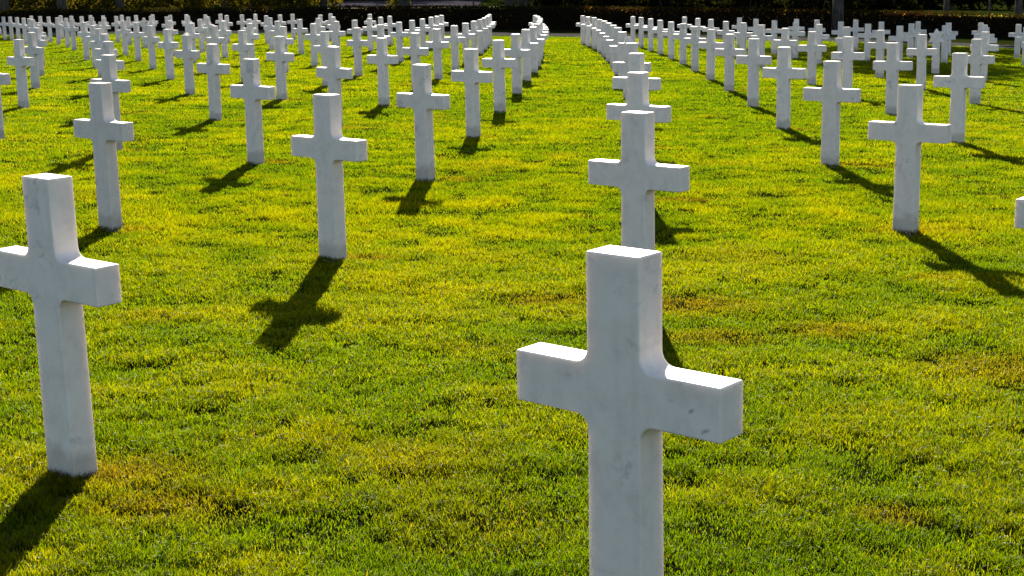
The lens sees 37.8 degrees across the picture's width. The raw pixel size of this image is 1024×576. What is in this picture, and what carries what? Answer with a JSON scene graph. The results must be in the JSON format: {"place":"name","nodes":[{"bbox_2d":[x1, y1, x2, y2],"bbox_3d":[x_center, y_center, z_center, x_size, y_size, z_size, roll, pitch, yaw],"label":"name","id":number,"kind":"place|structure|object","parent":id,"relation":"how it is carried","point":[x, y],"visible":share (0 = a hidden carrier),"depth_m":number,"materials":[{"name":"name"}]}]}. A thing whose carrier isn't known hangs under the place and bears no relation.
{"place":"outdoors","nodes":[
{"label":"outdoors","id":0,"kind":"place"},
{"bbox_2d":[318,0,481,6],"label":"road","id":1,"kind":"structure","parent":0,"point":[433,2],"depth_m":149.00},
{"bbox_2d":[2,31,1020,46],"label":"path","id":2,"kind":"structure","parent":0,"point":[636,35],"depth_m":65.79,"materials":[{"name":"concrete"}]},
{"bbox_2d":[0,0,1023,575],"bbox_3d":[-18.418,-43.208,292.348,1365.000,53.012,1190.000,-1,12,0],"label":"ground","id":3,"kind":"structure","parent":0,"point":[864,478],"depth_m":7.39,"materials":[{"name":"plant"}]},
{"bbox_2d":[0,73,10,140],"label":"marble cross","id":4,"kind":"object","parent":3,"relation":"on","point":[5,79],"visible":0.89,"depth_m":17.30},
{"bbox_2d":[7,39,33,107],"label":"marble cross","id":5,"kind":"object","parent":3,"relation":"on","point":[20,61],"visible":0.84,"depth_m":22.45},
{"bbox_2d":[25,32,43,89],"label":"marble cross","id":6,"kind":"object","parent":3,"relation":"on","point":[32,49],"visible":0.8,"depth_m":27.27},
{"bbox_2d":[33,28,46,75],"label":"marble cross","id":7,"kind":"object","parent":3,"relation":"on","point":[40,42],"visible":0.58,"depth_m":32.54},
{"bbox_2d":[10,0,78,11],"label":"bush","id":8,"kind":"object","parent":3,"relation":"on","point":[22,5],"visible":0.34,"depth_m":94.33,"materials":[{"name":"green plant"}]},
{"bbox_2d":[0,173,121,482],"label":"marble cross","id":9,"kind":"object","parent":3,"relation":"on","point":[56,275],"visible":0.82,"depth_m":4.83,"materials":[{"name":"stone"}]},
{"bbox_2d":[66,19,78,50],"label":"marble cross","id":10,"kind":"object","parent":3,"relation":"on","point":[72,29],"visible":0.91,"depth_m":49.32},
{"bbox_2d":[77,22,89,60],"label":"marble cross","id":11,"kind":"object","parent":3,"relation":"on","point":[83,34],"visible":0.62,"depth_m":40.89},
{"bbox_2d":[85,25,96,66],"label":"marble cross","id":12,"kind":"object","parent":3,"relation":"on","point":[91,37],"visible":0.43,"depth_m":36.26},
{"bbox_2d":[89,28,101,77],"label":"marble cross","id":13,"kind":"object","parent":3,"relation":"on","point":[96,43],"visible":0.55,"depth_m":31.42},
{"bbox_2d":[69,0,134,10],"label":"bush","id":14,"kind":"object","parent":3,"relation":"on","point":[85,4],"visible":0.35,"depth_m":100.57,"materials":[{"name":"green plant"}]},
{"bbox_2d":[73,82,133,231],"bbox_3d":[-2.828,-0.846,10.412,0.578,1.160,0.092,9,15,39],"label":"marble cross","id":15,"kind":"object","parent":3,"relation":"on","point":[103,129],"visible":0.88,"depth_m":10.35,"materials":[{"name":"stone"}]},
{"bbox_2d":[94,34,117,55],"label":"marble cross","id":16,"kind":"object","parent":3,"relation":"on","point":[103,37],"visible":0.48,"depth_m":26.29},
{"bbox_2d":[95,41,124,69],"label":"marble cross","id":17,"kind":"object","parent":3,"relation":"on","point":[108,47],"visible":0.41,"depth_m":21.11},
{"bbox_2d":[90,54,130,149],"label":"marble cross","id":18,"kind":"object","parent":3,"relation":"on","point":[109,67],"visible":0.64,"depth_m":15.94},
{"bbox_2d":[117,21,130,55],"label":"marble cross","id":19,"kind":"object","parent":3,"relation":"on","point":[123,31],"visible":0.84,"depth_m":44.24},
{"bbox_2d":[129,22,144,61],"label":"marble cross","id":20,"kind":"object","parent":3,"relation":"on","point":[136,34],"visible":0.8,"depth_m":39.78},
{"bbox_2d":[91,0,186,10],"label":"bush","id":21,"kind":"object","parent":3,"relation":"on","point":[141,3],"visible":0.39,"depth_m":99.92,"materials":[{"name":"green plant"}]},
{"bbox_2d":[142,25,159,68],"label":"marble cross","id":22,"kind":"object","parent":3,"relation":"on","point":[151,39],"visible":0.79,"depth_m":35.12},
{"bbox_2d":[157,29,178,79],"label":"marble cross","id":23,"kind":"object","parent":3,"relation":"on","point":[168,45],"visible":0.87,"depth_m":30.24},
{"bbox_2d":[175,35,200,94],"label":"marble cross","id":24,"kind":"object","parent":3,"relation":"on","point":[187,53],"visible":0.88,"depth_m":25.31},
{"bbox_2d":[184,23,200,61],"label":"marble cross","id":25,"kind":"object","parent":3,"relation":"on","point":[192,33],"visible":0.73,"depth_m":38.62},
{"bbox_2d":[195,19,207,52],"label":"marble cross","id":26,"kind":"object","parent":3,"relation":"on","point":[201,29],"visible":0.74,"depth_m":46.44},
{"bbox_2d":[197,44,229,120],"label":"marble cross","id":27,"kind":"object","parent":3,"relation":"on","point":[213,68],"visible":0.87,"depth_m":19.98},
{"bbox_2d":[206,26,224,63],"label":"marble cross","id":28,"kind":"object","parent":3,"relation":"on","point":[215,38],"visible":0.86,"depth_m":33.89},
{"bbox_2d":[173,0,269,9],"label":"bush","id":29,"kind":"object","parent":3,"relation":"on","point":[197,3],"visible":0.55,"depth_m":99.81,"materials":[{"name":"green plant"}]},
{"bbox_2d":[219,21,231,57],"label":"marble cross","id":30,"kind":"object","parent":3,"relation":"on","point":[224,32],"visible":0.71,"depth_m":42.10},
{"bbox_2d":[232,30,254,82],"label":"marble cross","id":31,"kind":"object","parent":3,"relation":"on","point":[242,47],"visible":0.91,"depth_m":29.00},
{"bbox_2d":[230,58,275,164],"bbox_3d":[-2.543,-1.672,14.717,0.578,1.160,0.093,9,15,39],"label":"marble cross","id":32,"kind":"object","parent":3,"relation":"on","point":[252,92],"visible":0.89,"depth_m":14.66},
{"bbox_2d":[246,23,259,58],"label":"marble cross","id":33,"kind":"object","parent":3,"relation":"on","point":[251,35],"visible":0.63,"depth_m":37.50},
{"bbox_2d":[264,18,274,49],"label":"marble cross","id":34,"kind":"object","parent":3,"relation":"on","point":[270,27],"visible":0.74,"depth_m":48.57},
{"bbox_2d":[266,36,293,100],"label":"marble cross","id":35,"kind":"object","parent":3,"relation":"on","point":[280,56],"visible":0.9,"depth_m":23.93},
{"bbox_2d":[273,26,293,73],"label":"marble cross","id":36,"kind":"object","parent":3,"relation":"on","point":[282,30],"visible":0.55,"depth_m":32.71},
{"bbox_2d":[256,0,321,9],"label":"bush","id":37,"kind":"object","parent":3,"relation":"on","point":[290,3],"visible":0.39,"depth_m":100.06,"materials":[{"name":"green plant"}]},
{"bbox_2d":[292,19,307,53],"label":"marble cross","id":38,"kind":"object","parent":3,"relation":"on","point":[299,30],"visible":0.9,"depth_m":44.36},
{"bbox_2d":[304,24,319,65],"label":"marble cross","id":39,"kind":"object","parent":3,"relation":"on","point":[313,36],"visible":0.64,"depth_m":36.42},
{"bbox_2d":[313,31,336,85],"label":"marble cross","id":40,"kind":"object","parent":3,"relation":"on","point":[321,48],"visible":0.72,"depth_m":27.79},
{"bbox_2d":[291,93,367,262],"bbox_3d":[-1.111,-0.601,9.134,0.578,1.160,0.092,9,15,39],"label":"marble cross","id":41,"kind":"object","parent":3,"relation":"on","point":[328,147],"visible":0.88,"depth_m":9.07,"materials":[{"name":"stone"}]},
{"bbox_2d":[316,46,352,127],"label":"marble cross","id":42,"kind":"object","parent":3,"relation":"on","point":[334,72],"visible":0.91,"depth_m":18.61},
{"bbox_2d":[329,21,345,58],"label":"marble cross","id":43,"kind":"object","parent":3,"relation":"on","point":[336,33],"visible":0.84,"depth_m":39.89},
{"bbox_2d":[346,28,367,75],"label":"marble cross","id":44,"kind":"object","parent":3,"relation":"on","point":[357,43],"visible":0.88,"depth_m":31.59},
{"bbox_2d":[362,18,376,50],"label":"marble cross","id":45,"kind":"object","parent":3,"relation":"on","point":[369,28],"visible":0.81,"depth_m":46.52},
{"bbox_2d":[367,38,397,106],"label":"marble cross","id":46,"kind":"object","parent":3,"relation":"on","point":[382,59],"visible":0.83,"depth_m":22.66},
{"bbox_2d":[390,22,408,61],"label":"marble cross","id":47,"kind":"object","parent":3,"relation":"on","point":[399,34],"visible":0.85,"depth_m":38.81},
{"bbox_2d":[402,33,428,89],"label":"marble cross","id":48,"kind":"object","parent":3,"relation":"on","point":[415,51],"visible":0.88,"depth_m":26.52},
{"bbox_2d":[396,64,449,181],"bbox_3d":[-0.792,-1.426,13.443,0.578,1.160,0.092,9,16,39],"label":"marble cross","id":49,"kind":"object","parent":3,"relation":"on","point":[423,100],"visible":0.88,"depth_m":13.39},
{"bbox_2d":[415,19,430,47],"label":"marble cross","id":50,"kind":"object","parent":3,"relation":"on","point":[423,29],"visible":0.69,"depth_m":45.48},
{"bbox_2d":[425,29,449,79],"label":"marble cross","id":51,"kind":"object","parent":3,"relation":"on","point":[437,44],"visible":0.83,"depth_m":30.38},
{"bbox_2d":[444,25,465,70],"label":"marble cross","id":52,"kind":"object","parent":3,"relation":"on","point":[454,40],"visible":0.83,"depth_m":34.10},
{"bbox_2d":[458,23,475,62],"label":"marble cross","id":53,"kind":"object","parent":3,"relation":"on","point":[466,34],"visible":0.61,"depth_m":37.63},
{"bbox_2d":[451,48,492,137],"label":"marble cross","id":54,"kind":"object","parent":3,"relation":"on","point":[471,76],"visible":0.88,"depth_m":17.62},
{"bbox_2d":[469,21,482,48],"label":"marble cross","id":55,"kind":"object","parent":3,"relation":"on","point":[475,31],"visible":0.57,"depth_m":41.11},
{"bbox_2d":[477,19,488,53],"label":"marble cross","id":56,"kind":"object","parent":3,"relation":"on","point":[480,37],"visible":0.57,"depth_m":44.47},
{"bbox_2d":[482,40,515,112],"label":"marble cross","id":57,"kind":"object","parent":3,"relation":"on","point":[498,62],"visible":0.91,"depth_m":21.50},
{"bbox_2d":[0,33,1022,48],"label":"kerb","id":58,"kind":"structure","parent":3,"relation":"on","point":[591,36],"depth_m":63.91,"materials":[{"name":"stone"}]},
{"bbox_2d":[0,4,1023,39],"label":"hedge","id":59,"kind":"object","parent":3,"relation":"on","point":[567,18],"visible":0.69,"depth_m":76.23,"materials":[{"name":"green plant"}]},
{"bbox_2d":[504,34,530,94],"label":"marble cross","id":60,"kind":"object","parent":3,"relation":"on","point":[516,52],"visible":0.82,"depth_m":25.77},
{"bbox_2d":[521,29,538,81],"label":"marble cross","id":61,"kind":"object","parent":3,"relation":"on","point":[526,43],"visible":0.65,"depth_m":29.46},
{"bbox_2d":[529,27,544,73],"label":"marble cross","id":62,"kind":"object","parent":3,"relation":"on","point":[534,53],"visible":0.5,"depth_m":32.91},
{"bbox_2d":[534,24,547,65],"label":"marble cross","id":63,"kind":"object","parent":3,"relation":"on","point":[539,35],"visible":0.41,"depth_m":36.49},
{"bbox_2d":[525,0,586,8],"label":"bush","id":64,"kind":"object","parent":3,"relation":"on","point":[548,3],"visible":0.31,"depth_m":92.63,"materials":[{"name":"green plant"}]},
{"bbox_2d":[586,17,596,48],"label":"marble cross","id":65,"kind":"object","parent":3,"relation":"on","point":[594,36],"visible":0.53,"depth_m":48.82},
{"bbox_2d":[560,0,635,9],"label":"bush","id":66,"kind":"object","parent":3,"relation":"on","point":[596,3],"visible":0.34,"depth_m":89.51,"materials":[{"name":"green plant"}]},
{"bbox_2d":[595,21,606,57],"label":"marble cross","id":67,"kind":"object","parent":3,"relation":"on","point":[603,44],"visible":0.47,"depth_m":42.45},
{"bbox_2d":[603,25,616,67],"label":"marble cross","id":68,"kind":"object","parent":3,"relation":"on","point":[611,36],"visible":0.39,"depth_m":35.47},
{"bbox_2d":[606,27,621,75],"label":"marble cross","id":69,"kind":"object","parent":3,"relation":"on","point":[614,42],"visible":0.43,"depth_m":31.76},
{"bbox_2d":[609,32,626,76],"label":"marble cross","id":70,"kind":"object","parent":3,"relation":"on","point":[622,36],"visible":0.41,"depth_m":28.20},
{"bbox_2d":[618,37,638,98],"bbox_3d":[1.908,-3.529,24.463,0.351,1.157,0.092,9,15,38],"label":"star headstone","id":71,"kind":"object","parent":3,"relation":"on","point":[622,46],"visible":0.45,"depth_m":24.41,"materials":[{"name":"stone"}]},
{"bbox_2d":[516,245,742,575],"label":"marble cross","id":72,"kind":"object","parent":3,"relation":"on","point":[625,390],"visible":1,"depth_m":3.39,"materials":[{"name":"stone"}]},
{"bbox_2d":[612,43,650,103],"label":"marble cross","id":73,"kind":"object","parent":3,"relation":"on","point":[624,66],"visible":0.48,"depth_m":20.24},
{"bbox_2d":[612,53,660,89],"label":"marble cross","id":74,"kind":"object","parent":3,"relation":"on","point":[636,62],"visible":0.41,"depth_m":16.09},
{"bbox_2d":[606,72,670,122],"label":"marble cross","id":75,"kind":"object","parent":3,"relation":"on","point":[638,89],"visible":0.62,"depth_m":11.93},
{"bbox_2d":[588,111,689,250],"bbox_3d":[0.653,-0.331,7.745,0.578,1.160,0.092,9,16,39],"label":"marble cross","id":76,"kind":"object","parent":3,"relation":"on","point":[637,174],"visible":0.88,"depth_m":7.65,"materials":[{"name":"stone"}]},
{"bbox_2d":[634,17,647,47],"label":"marble cross","id":77,"kind":"object","parent":3,"relation":"on","point":[641,32],"visible":0.67,"depth_m":50.85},
{"bbox_2d":[642,19,656,50],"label":"marble cross","id":78,"kind":"object","parent":3,"relation":"on","point":[650,27],"visible":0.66,"depth_m":47.86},
{"bbox_2d":[652,20,667,53],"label":"marble cross","id":79,"kind":"object","parent":3,"relation":"on","point":[659,30],"visible":0.74,"depth_m":44.70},
{"bbox_2d":[627,0,706,10],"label":"bush","id":80,"kind":"object","parent":3,"relation":"on","point":[665,3],"visible":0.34,"depth_m":91.24,"materials":[{"name":"green plant"}]},
{"bbox_2d":[662,22,679,58],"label":"marble cross","id":81,"kind":"object","parent":3,"relation":"on","point":[670,32],"visible":0.73,"depth_m":41.38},
{"bbox_2d":[673,23,690,64],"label":"marble cross","id":82,"kind":"object","parent":3,"relation":"on","point":[681,35],"visible":0.69,"depth_m":37.91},
{"bbox_2d":[683,27,706,70],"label":"marble cross","id":83,"kind":"object","parent":3,"relation":"on","point":[694,40],"visible":0.77,"depth_m":34.30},
{"bbox_2d":[698,29,723,79],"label":"marble cross","id":84,"kind":"object","parent":3,"relation":"on","point":[711,45],"visible":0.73,"depth_m":30.57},
{"bbox_2d":[717,21,734,47],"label":"marble cross","id":85,"kind":"object","parent":3,"relation":"on","point":[724,31],"visible":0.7,"depth_m":43.65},
{"bbox_2d":[715,34,744,90],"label":"marble cross","id":86,"kind":"object","parent":3,"relation":"on","point":[729,52],"visible":0.78,"depth_m":26.80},
{"bbox_2d":[733,23,753,54],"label":"marble cross","id":87,"kind":"object","parent":3,"relation":"on","point":[743,34],"visible":0.74,"depth_m":40.32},
{"bbox_2d":[705,0,784,11],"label":"bush","id":88,"kind":"object","parent":3,"relation":"on","point":[720,4],"visible":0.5,"depth_m":90.23,"materials":[{"name":"green plant"}]},
{"bbox_2d":[736,38,771,106],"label":"marble cross","id":89,"kind":"object","parent":3,"relation":"on","point":[753,59],"visible":0.91,"depth_m":22.99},
{"bbox_2d":[750,25,772,66],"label":"marble cross","id":90,"kind":"object","parent":3,"relation":"on","point":[762,36],"visible":0.61,"depth_m":36.78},
{"bbox_2d":[765,20,781,54],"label":"marble cross","id":91,"kind":"object","parent":3,"relation":"on","point":[773,30],"visible":0.81,"depth_m":46.01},
{"bbox_2d":[762,47,805,130],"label":"marble cross","id":92,"kind":"object","parent":3,"relation":"on","point":[783,72],"visible":0.86,"depth_m":18.74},
{"bbox_2d":[773,28,797,46],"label":"marble cross","id":93,"kind":"object","parent":3,"relation":"on","point":[784,41],"visible":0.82,"depth_m":33.10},
{"bbox_2d":[789,22,804,57],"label":"marble cross","id":94,"kind":"object","parent":3,"relation":"on","point":[795,33],"visible":0.7,"depth_m":42.73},
{"bbox_2d":[798,31,826,84],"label":"marble cross","id":95,"kind":"object","parent":3,"relation":"on","point":[811,48],"visible":0.88,"depth_m":29.17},
{"bbox_2d":[783,0,861,12],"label":"bush","id":96,"kind":"object","parent":3,"relation":"on","point":[807,4],"visible":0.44,"depth_m":88.95,"materials":[{"name":"green plant"}]},
{"bbox_2d":[816,24,829,63],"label":"marble cross","id":97,"kind":"object","parent":3,"relation":"on","point":[820,36],"visible":0.63,"depth_m":39.26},
{"bbox_2d":[803,61,860,167],"bbox_3d":[3.108,-1.626,14.558,0.578,1.160,0.092,9,15,39],"label":"marble cross","id":98,"kind":"object","parent":3,"relation":"on","point":[831,94],"visible":0.86,"depth_m":14.50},
{"bbox_2d":[831,0,843,35],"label":"tree","id":99,"kind":"object","parent":3,"relation":"on","point":[838,11],"visible":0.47,"depth_m":73.66,"materials":[{"name":"brown plant"}]},
{"bbox_2d":[832,21,843,51],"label":"marble cross","id":100,"kind":"object","parent":3,"relation":"on","point":[839,32],"visible":0.54,"depth_m":45.11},
{"bbox_2d":[831,36,864,88],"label":"marble cross","id":101,"kind":"object","parent":3,"relation":"on","point":[847,55],"visible":0.86,"depth_m":25.30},
{"bbox_2d":[851,20,863,50],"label":"marble cross","id":102,"kind":"object","parent":3,"relation":"on","point":[855,29],"visible":0.66,"depth_m":50.47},
{"bbox_2d":[858,24,876,60],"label":"marble cross","id":103,"kind":"object","parent":3,"relation":"on","point":[867,35],"visible":0.8,"depth_m":41.77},
{"bbox_2d":[867,30,886,78],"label":"marble cross","id":104,"kind":"object","parent":3,"relation":"on","point":[879,45],"visible":0.73,"depth_m":32.03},
{"bbox_2d":[858,0,923,13],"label":"bush","id":105,"kind":"object","parent":3,"relation":"on","point":[906,5],"visible":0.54,"depth_m":87.75,"materials":[{"name":"green plant"}]},
{"bbox_2d":[873,43,912,115],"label":"marble cross","id":106,"kind":"object","parent":3,"relation":"on","point":[892,65],"visible":0.84,"depth_m":21.42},
{"bbox_2d":[888,26,910,60],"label":"marble cross","id":107,"kind":"object","parent":3,"relation":"on","point":[899,38],"visible":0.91,"depth_m":38.26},
{"bbox_2d":[868,84,951,235],"bbox_3d":[2.754,-0.831,10.400,0.578,1.160,0.093,9,15,39],"label":"marble cross","id":108,"kind":"object","parent":3,"relation":"on","point":[909,131],"visible":0.88,"depth_m":10.35,"materials":[{"name":"stone"}]},
{"bbox_2d":[903,23,920,57],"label":"marble cross","id":109,"kind":"object","parent":3,"relation":"on","point":[911,33],"visible":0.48,"depth_m":44.19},
{"bbox_2d":[906,34,937,88],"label":"marble cross","id":110,"kind":"object","parent":3,"relation":"on","point":[921,51],"visible":0.91,"depth_m":27.92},
{"bbox_2d":[929,29,943,73],"bbox_3d":[9.847,-5.433,34.709,0.351,1.158,0.092,8,15,38],"label":"star headstone","id":111,"kind":"object","parent":3,"relation":"on","point":[936,36],"visible":0.85,"depth_m":34.65,"materials":[{"name":"stone"}]},
{"bbox_2d":[941,25,955,62],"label":"marble cross","id":112,"kind":"object","parent":3,"relation":"on","point":[946,37],"visible":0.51,"depth_m":40.81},
{"bbox_2d":[919,0,987,9],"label":"bush","id":113,"kind":"object","parent":3,"relation":"on","point":[930,4],"visible":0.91,"depth_m":124.01,"materials":[{"name":"green plant"}]},
{"bbox_2d":[933,53,984,144],"bbox_3d":[5.077,-2.088,17.003,0.578,1.160,0.092,8,15,39],"label":"marble cross","id":114,"kind":"object","parent":3,"relation":"on","point":[959,81],"visible":0.9,"depth_m":16.95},
{"bbox_2d":[968,39,994,104],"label":"marble cross","id":115,"kind":"object","parent":3,"relation":"on","point":[977,58],"visible":0.7,"depth_m":23.94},
{"bbox_2d":[970,32,998,80],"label":"marble cross","id":116,"kind":"object","parent":3,"relation":"on","point":[987,47],"visible":0.56,"depth_m":30.85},
{"bbox_2d":[1008,24,1022,57],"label":"marble cross","id":117,"kind":"object","parent":3,"relation":"on","point":[1017,33],"visible":0.69,"depth_m":45.86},
{"bbox_2d":[1014,197,1023,228],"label":"marble cross","id":118,"kind":"object","parent":3,"relation":"on","point":[1019,213],"visible":1,"depth_m":6.35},
{"bbox_2d":[924,10,1023,16],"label":"meadow","id":119,"kind":"structure","parent":0,"point":[1002,12],"depth_m":119.52,"materials":[{"name":"green plant"}]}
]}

